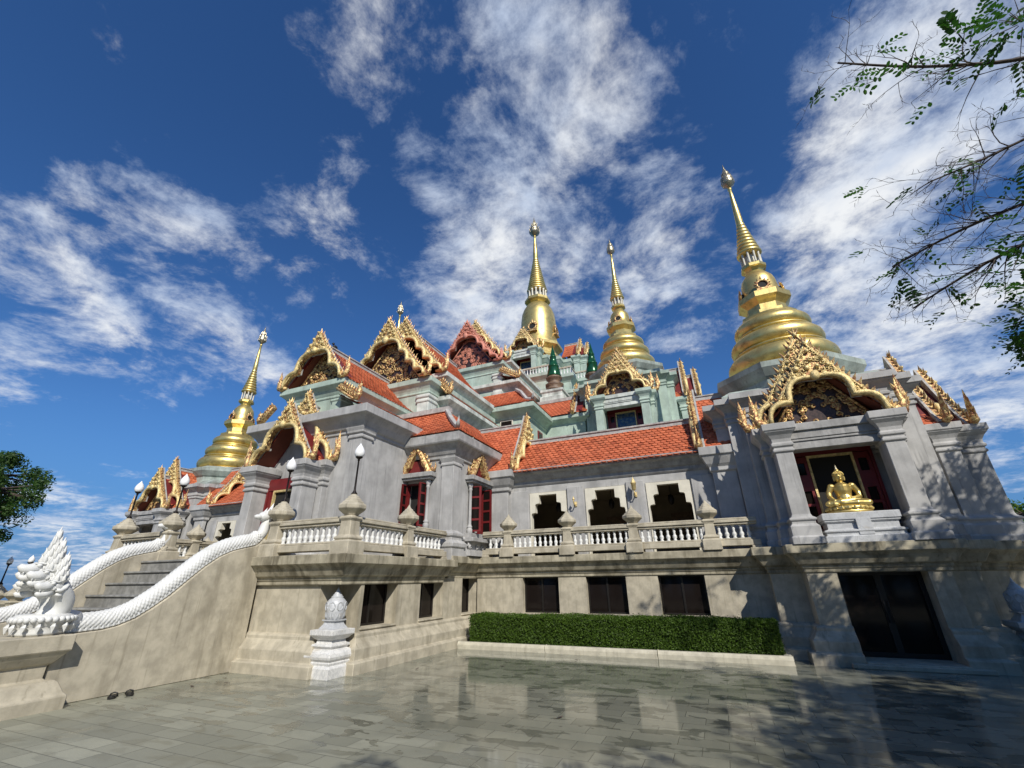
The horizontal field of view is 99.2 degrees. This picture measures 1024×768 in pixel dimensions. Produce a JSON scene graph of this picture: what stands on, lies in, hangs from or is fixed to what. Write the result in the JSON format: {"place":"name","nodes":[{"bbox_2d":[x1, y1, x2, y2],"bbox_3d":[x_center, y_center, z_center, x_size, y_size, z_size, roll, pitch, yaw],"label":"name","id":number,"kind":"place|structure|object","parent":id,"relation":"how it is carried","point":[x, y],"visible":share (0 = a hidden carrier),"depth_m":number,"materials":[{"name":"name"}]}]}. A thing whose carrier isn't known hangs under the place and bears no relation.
{"place":"outdoors","nodes":[
{"label":"outdoors","id":0,"kind":"place"},
{"bbox_2d":[1,596,32,600],"bbox_3d":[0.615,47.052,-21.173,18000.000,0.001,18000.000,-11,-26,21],"label":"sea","id":1,"kind":"structure","parent":0,"point":[24,599],"depth_m":2018.33,"materials":[{"name":"liquid"}]},
{"bbox_2d":[107,692,118,699],"bbox_3d":[-6.220,4.849,6.793,0.117,0.071,0.270,13,-28,-29],"label":"sandal","id":2,"kind":"object","parent":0,"point":[111,696],"visible":1,"depth_m":6.80,"materials":[{"name":"black rubber"}]},
{"bbox_2d":[125,689,133,695],"bbox_3d":[-6.099,4.920,6.954,0.270,0.071,0.117,-22,-32,39],"label":"sandal","id":3,"kind":"object","parent":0,"point":[129,693],"visible":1,"depth_m":6.93,"materials":[{"name":"black rubber"}]},
{"bbox_2d":[0,539,265,720],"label":"naga staircase","id":4,"kind":"structure","parent":0,"point":[194,626],"depth_m":7.75,"materials":[{"name":"stone"}]},
{"bbox_2d":[0,513,179,622],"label":"naga statue","id":5,"kind":"object","parent":4,"relation":"on","point":[83,574],"visible":0.71,"depth_m":9.79,"materials":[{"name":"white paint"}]},
{"bbox_2d":[3,504,273,636],"bbox_3d":[-6.442,3.227,8.154,0.796,2.519,4.022,-11,-26,21],"label":"naga statue","id":6,"kind":"object","parent":4,"relation":"on","point":[44,580],"visible":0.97,"depth_m":6.69,"materials":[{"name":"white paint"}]},
{"bbox_2d":[0,649,1023,767],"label":"paved forecourt","id":7,"kind":"structure","parent":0,"point":[463,708],"depth_m":5.46,"materials":[{"name":"stone"}]},
{"bbox_2d":[0,450,56,543],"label":"broadleaf tree","id":8,"kind":"object","parent":7,"relation":"on","point":[11,498],"visible":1,"depth_m":14.45,"materials":[{"name":"green plant"}]},
{"bbox_2d":[303,587,354,680],"bbox_3d":[-3.488,4.780,8.486,0.660,1.530,0.660,-11,-26,21],"label":"boundary stone","id":9,"kind":"object","parent":7,"relation":"on","point":[329,656],"visible":0.97,"depth_m":8.23,"materials":[{"name":"stone"}]},
{"bbox_2d":[229,553,479,679],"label":"entrance terrace","id":10,"kind":"structure","parent":7,"relation":"on","point":[399,610],"depth_m":9.20,"materials":[{"name":"beige paint"}]},
{"bbox_2d":[102,513,215,559],"bbox_3d":[-9.197,4.766,13.113,2.620,1.250,3.905,-11,-26,21],"label":"balustrade","id":11,"kind":"object","parent":10,"relation":"on","point":[125,529],"visible":0.42,"depth_m":11.90,"materials":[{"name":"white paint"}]},
{"bbox_2d":[127,481,143,517],"bbox_3d":[-10.836,3.320,12.542,0.227,1.056,0.227,-11,-26,21],"label":"lantern","id":12,"kind":"object","parent":11,"relation":"on","point":[138,488],"visible":1,"depth_m":12.58,"materials":[{"name":"white glass"}]},
{"bbox_2d":[173,474,189,513],"bbox_3d":[-8.944,2.955,11.786,0.227,1.056,0.227,-11,-26,21],"label":"lantern","id":13,"kind":"object","parent":11,"relation":"on","point":[184,481],"visible":1,"depth_m":11.82,"materials":[{"name":"white glass"}]},
{"bbox_2d":[234,388,340,554],"bbox_3d":[-6.249,2.452,12.695,3.359,5.056,1.730,-11,-26,21],"label":"entrance porch","id":14,"kind":"object","parent":10,"relation":"on","point":[265,487],"visible":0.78,"depth_m":12.20,"materials":[{"name":"grey paint"}]},
{"bbox_2d":[259,477,292,539],"bbox_3d":[-6.315,3.678,11.938,1.468,2.200,0.120,-11,-26,21],"label":"doorway","id":15,"kind":"structure","parent":14,"relation":"in","point":[275,494],"depth_m":12.32,"materials":[{"name":"red paint"}]},
{"bbox_2d":[246,330,433,555],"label":"entrance hall","id":16,"kind":"structure","parent":10,"relation":"on","point":[358,403],"depth_m":12.97,"materials":[{"name":"grey paint"}]},
{"bbox_2d":[360,315,498,437],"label":"gabled hall","id":17,"kind":"structure","parent":16,"relation":"on","point":[414,367],"depth_m":17.93,"materials":[{"name":"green paint"}]},
{"bbox_2d":[257,494,446,558],"bbox_3d":[-3.648,3.696,10.897,2.620,1.250,3.905,-11,-26,21],"label":"balustrade","id":18,"kind":"object","parent":10,"relation":"on","point":[348,538],"visible":0.98,"depth_m":9.55,"materials":[{"name":"white paint"}]},
{"bbox_2d":[281,457,296,501],"bbox_3d":[-5.287,2.250,10.325,0.227,1.056,0.227,-11,-26,21],"label":"lantern","id":19,"kind":"object","parent":18,"relation":"on","point":[291,466],"visible":0.99,"depth_m":10.36,"materials":[{"name":"white glass"}]},
{"bbox_2d":[351,444,364,493],"bbox_3d":[-3.396,1.849,9.586,0.227,1.136,0.227,-11,-26,21],"label":"lantern","id":20,"kind":"object","parent":18,"relation":"on","point":[359,452],"visible":0.99,"depth_m":9.63,"materials":[{"name":"white glass"}]},
{"bbox_2d":[360,584,387,625],"bbox_3d":[-3.174,4.850,9.637,0.050,0.860,1.130,-11,-26,21],"label":"window","id":21,"kind":"structure","parent":10,"relation":"in","point":[374,598],"depth_m":9.77,"materials":[{"name":"black glass"}]},
{"bbox_2d":[419,583,433,617],"bbox_3d":[-2.359,5.595,11.317,0.050,0.860,1.050,-11,-26,21],"label":"window","id":22,"kind":"structure","parent":10,"relation":"in","point":[427,589],"depth_m":11.51,"materials":[{"name":"black glass"}]},
{"bbox_2d":[395,406,501,559],"bbox_3d":[-4.921,3.929,15.887,9.081,4.950,3.843,-11,-26,21],"label":"pavilion","id":23,"kind":"object","parent":10,"relation":"on","point":[448,483],"depth_m":13.38,"materials":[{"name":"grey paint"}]},
{"bbox_2d":[395,448,436,547],"bbox_3d":[-2.924,3.316,13.290,1.490,3.410,0.600,-11,-26,21],"label":"window frame","id":24,"kind":"structure","parent":23,"relation":"in","point":[420,491],"depth_m":13.28,"materials":[{"name":"red paint"}]},
{"bbox_2d":[464,455,494,556],"bbox_3d":[-1.108,3.671,14.011,0.649,3.510,1.590,-11,-26,21],"label":"window frame","id":25,"kind":"structure","parent":23,"relation":"in","point":[479,518],"depth_m":13.64,"materials":[{"name":"red paint"}]},
{"bbox_2d":[461,578,468,612],"bbox_3d":[-1.545,6.313,13.009,0.050,0.920,0.930,-11,-26,21],"label":"window","id":26,"kind":"structure","parent":10,"relation":"in","point":[465,581],"depth_m":13.26,"materials":[{"name":"black glass"}]},
{"bbox_2d":[457,641,795,665],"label":"planter kerb","id":27,"kind":"structure","parent":7,"relation":"on","point":[787,659],"depth_m":9.61,"materials":[{"name":"stone"}]},
{"bbox_2d":[468,611,785,655],"bbox_3d":[2.337,6.009,10.563,7.435,0.855,0.890,-11,-26,21],"label":"hedge","id":28,"kind":"object","parent":27,"relation":"on","point":[737,635],"visible":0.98,"depth_m":10.09,"materials":[{"name":"green plant"}]},
{"bbox_2d":[476,548,778,620],"bbox_3d":[3.855,6.644,13.701,9.140,2.235,5.690,-11,-26,21],"label":"gallery basement","id":29,"kind":"object","parent":7,"relation":"on","point":[732,583],"visible":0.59,"depth_m":11.57,"materials":[{"name":"beige paint"}]},
{"bbox_2d":[525,577,559,612],"bbox_3d":[0.894,6.085,12.585,1.100,0.930,0.050,-11,-26,21],"label":"window","id":30,"kind":"structure","parent":29,"relation":"in","point":[541,593],"depth_m":12.59,"materials":[{"name":"black metal"}]},
{"bbox_2d":[587,576,629,613],"bbox_3d":[2.631,5.750,11.891,1.100,0.930,0.050,-11,-26,21],"label":"window","id":31,"kind":"structure","parent":29,"relation":"in","point":[607,594],"depth_m":11.89,"materials":[{"name":"brown wood"}]},
{"bbox_2d":[474,388,746,556],"bbox_3d":[3.070,3.297,15.406,9.320,5.338,4.438,-11,-26,21],"label":"gallery","id":32,"kind":"object","parent":29,"relation":"on","point":[680,469],"visible":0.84,"depth_m":14.10,"materials":[{"name":"grey paint"}]},
{"bbox_2d":[630,477,636,496],"bbox_3d":[3.644,3.057,13.016,0.180,0.580,0.315,-11,-26,21],"label":"wall lantern","id":33,"kind":"object","parent":32,"relation":"attached to","point":[633,484],"depth_m":12.93,"materials":[{"name":"gold metal"}]},
{"bbox_2d":[482,500,762,557],"bbox_3d":[2.612,4.104,12.254,7.620,1.250,0.500,-11,-26,21],"label":"balustrade","id":34,"kind":"object","parent":29,"relation":"on","point":[706,512],"visible":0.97,"depth_m":11.90,"materials":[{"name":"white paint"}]},
{"bbox_2d":[658,575,710,614],"bbox_3d":[4.414,5.406,11.179,1.140,0.930,0.050,-11,-26,21],"label":"window","id":35,"kind":"structure","parent":29,"relation":"in","point":[684,594],"depth_m":11.17,"materials":[{"name":"black glass"}]},
{"bbox_2d":[750,538,1023,675],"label":"tower basement","id":36,"kind":"object","parent":7,"relation":"on","point":[934,605],"visible":0.59,"depth_m":8.80,"materials":[{"name":"beige paint"}]},
{"bbox_2d":[702,327,1023,548],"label":"corner tower","id":37,"kind":"structure","parent":36,"relation":"on","point":[798,421],"depth_m":10.42,"materials":[{"name":"grey paint"}]},
{"bbox_2d":[720,165,841,376],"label":"golden chedi","id":38,"kind":"structure","parent":37,"relation":"on","point":[768,313],"depth_m":14.23,"materials":[{"name":"gold metal"}]},
{"bbox_2d":[793,446,892,531],"bbox_3d":[7.732,2.519,10.282,1.716,2.400,0.120,-11,-26,21],"label":"doorway","id":39,"kind":"structure","parent":37,"relation":"in","point":[815,468],"depth_m":10.39,"materials":[{"name":"red paint"}]},
{"bbox_2d":[817,509,912,542],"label":"altar plinth","id":40,"kind":"structure","parent":36,"relation":"on","point":[869,526],"depth_m":9.13,"materials":[{"name":"grey stone"}]},
{"bbox_2d":[825,465,873,512],"bbox_3d":[7.426,2.345,9.790,0.915,1.100,0.640,-11,-26,21],"label":"seated statue","id":41,"kind":"object","parent":40,"relation":"on","point":[845,501],"visible":1,"depth_m":9.61,"materials":[{"name":"gold metal"}]},
{"bbox_2d":[837,571,952,660],"bbox_3d":[7.691,4.681,8.888,1.514,1.575,0.120,-11,-26,21],"label":"double door","id":42,"kind":"structure","parent":36,"relation":"in","point":[892,614],"depth_m":8.87,"materials":[{"name":"black wood"}]},
{"bbox_2d":[1001,578,1023,649],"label":"boundary stone","id":43,"kind":"object","parent":7,"relation":"on","point":[1013,594],"visible":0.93,"depth_m":8.28,"materials":[{"name":"grey stone"}]},
{"bbox_2d":[1008,498,1023,521],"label":"broadleaf tree","id":44,"kind":"object","parent":7,"relation":"on","point":[1018,509],"visible":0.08,"depth_m":22.48,"materials":[{"name":"green plant"}]},
{"label":"tower basement","id":45,"kind":"object","parent":7,"relation":"on","visible":0},
{"bbox_2d":[125,456,236,549],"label":"corner tower","id":46,"kind":"structure","parent":45,"relation":"on","point":[156,503],"depth_m":21.25,"materials":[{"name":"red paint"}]},
{"bbox_2d":[196,327,266,466],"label":"golden chedi","id":47,"kind":"structure","parent":46,"relation":"on","point":[230,446],"depth_m":24.73,"materials":[{"name":"gold metal"}]},
{"bbox_2d":[0,0,1023,590],"label":"sky","id":48,"kind":"structure","parent":0,"point":[182,181],"materials":[{"name":"blue"}]},
{"bbox_2d":[504,326,588,412],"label":"central tower","id":49,"kind":"structure","parent":0,"point":[530,359],"depth_m":33.29,"materials":[{"name":"green paint"}]},
{"bbox_2d":[517,358,530,374],"bbox_3d":[1.101,-1.063,33.397,1.496,2.120,0.120,-11,-26,21],"label":"doorway","id":50,"kind":"structure","parent":49,"relation":"in","point":[523,363],"depth_m":33.65,"materials":[{"name":"red paint"}]},
{"bbox_2d":[521,219,562,355],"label":"golden chedi","id":51,"kind":"structure","parent":49,"relation":"on","point":[538,318],"depth_m":37.68,"materials":[{"name":"gold metal"}]},
{"bbox_2d":[798,0,1023,374],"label":"overhanging tree","id":52,"kind":"object","parent":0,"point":[1017,340],"visible":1,"depth_m":6.17,"materials":[{"name":"green plant"}]},
{"bbox_3d":[1.068,10.502,27.731,24.800,6.780,17.400,-11,-26,21],"label":"upper terrace","id":53,"kind":"object","parent":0,"visible":0},
{"bbox_2d":[483,388,552,438],"bbox_3d":[-1.567,4.315,24.024,8.769,6.085,6.819,-11,-26,21],"label":"skirt storey","id":54,"kind":"object","parent":53,"relation":"on","point":[541,421],"visible":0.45,"depth_m":21.11,"materials":[{"name":"green paint"}]},
{"bbox_2d":[446,318,541,406],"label":"gabled hall","id":55,"kind":"structure","parent":54,"relation":"on","point":[486,366],"depth_m":24.24,"materials":[{"name":"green paint"}]},
{"bbox_2d":[500,419,512,425],"bbox_3d":[-0.257,2.047,20.893,0.670,0.620,0.068,-11,-26,21],"label":"window","id":56,"kind":"structure","parent":54,"relation":"in","point":[508,422],"depth_m":20.94,"materials":[{"name":"black glass"}]},
{"bbox_2d":[537,431,542,438],"bbox_3d":[1.407,2.813,21.524,0.058,0.900,0.600,-11,-26,21],"label":"window","id":57,"kind":"structure","parent":54,"relation":"in","point":[540,435],"depth_m":21.52,"materials":[{"name":"red paint"}]},
{"bbox_2d":[537,382,589,437],"bbox_3d":[2.791,2.309,23.675,3.600,4.772,3.458,-11,-26,21],"label":"gallery","id":58,"kind":"object","parent":53,"relation":"on","point":[574,422],"visible":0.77,"depth_m":22.49,"materials":[{"name":"green paint"}]},
{"bbox_2d":[540,346,570,416],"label":"cone spire","id":59,"kind":"structure","parent":58,"relation":"on","point":[554,385],"depth_m":24.95,"materials":[{"name":"green tile"}]},
{"bbox_2d":[574,347,701,431],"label":"corner tower","id":60,"kind":"structure","parent":53,"relation":"on","point":[618,390],"depth_m":20.79,"materials":[{"name":"green paint"}]},
{"bbox_2d":[585,344,597,380],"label":"cone spire","id":61,"kind":"structure","parent":60,"relation":"on","point":[592,367],"depth_m":26.12,"materials":[{"name":"green ceramic"}]},
{"bbox_2d":[607,406,643,428],"bbox_3d":[5.421,2.127,20.433,1.716,2.400,0.120,-11,-26,21],"label":"doorway","id":62,"kind":"structure","parent":60,"relation":"in","point":[632,416],"depth_m":20.69,"materials":[{"name":"red paint"}]},
{"bbox_2d":[597,240,654,369],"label":"golden chedi","id":63,"kind":"structure","parent":60,"relation":"on","point":[626,340],"depth_m":24.48,"materials":[{"name":"gold metal"}]},
{"bbox_3d":[-8.222,4.211,28.434,6.140,5.491,6.140,-11,-26,21],"label":"corner tower","id":64,"kind":"object","parent":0,"visible":0},
{"bbox_2d":[397,301,403,329],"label":"golden chedi","id":65,"kind":"structure","parent":64,"relation":"on","point":[400,311],"depth_m":33.40,"materials":[{"name":"gold metal"}]},
{"label":"gallery basement","id":66,"kind":"object","parent":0,"visible":0},
{"bbox_2d":[175,536,210,555],"bbox_3d":[-12.361,6.991,18.235,7.620,1.250,0.500,-11,-26,21],"label":"balustrade","id":67,"kind":"object","parent":66,"relation":"on","point":[206,539],"visible":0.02,"depth_m":18.93,"materials":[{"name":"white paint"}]},
{"bbox_2d":[189,465,245,541],"bbox_3d":[-10.184,5.853,20.701,9.320,5.338,4.438,-11,-26,21],"label":"gallery","id":68,"kind":"object","parent":66,"relation":"on","point":[214,512],"visible":0.2,"depth_m":20.24,"materials":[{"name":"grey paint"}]},
{"bbox_3d":[-21.151,8.747,15.472,12.950,0.450,0.400,-11,-26,21],"label":"boundary wall","id":69,"kind":"object","parent":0,"visible":0},
{"bbox_2d":[0,584,23,607],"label":"balustrade","id":70,"kind":"object","parent":69,"relation":"on","point":[9,596],"visible":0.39,"depth_m":13.57,"materials":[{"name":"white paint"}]},
{"bbox_2d":[0,556,13,583],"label":"lantern","id":71,"kind":"object","parent":70,"relation":"on","point":[10,561],"visible":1,"depth_m":14.55,"materials":[{"name":"white metal"}]},
{"bbox_2d":[27,555,34,563],"bbox_3d":[-15.574,5.957,14.005,0.162,0.860,0.162,-11,-26,21],"label":"lantern","id":72,"kind":"object","parent":70,"relation":"on","point":[31,560],"visible":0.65,"depth_m":14.08,"materials":[{"name":"white glass"}]}
]}

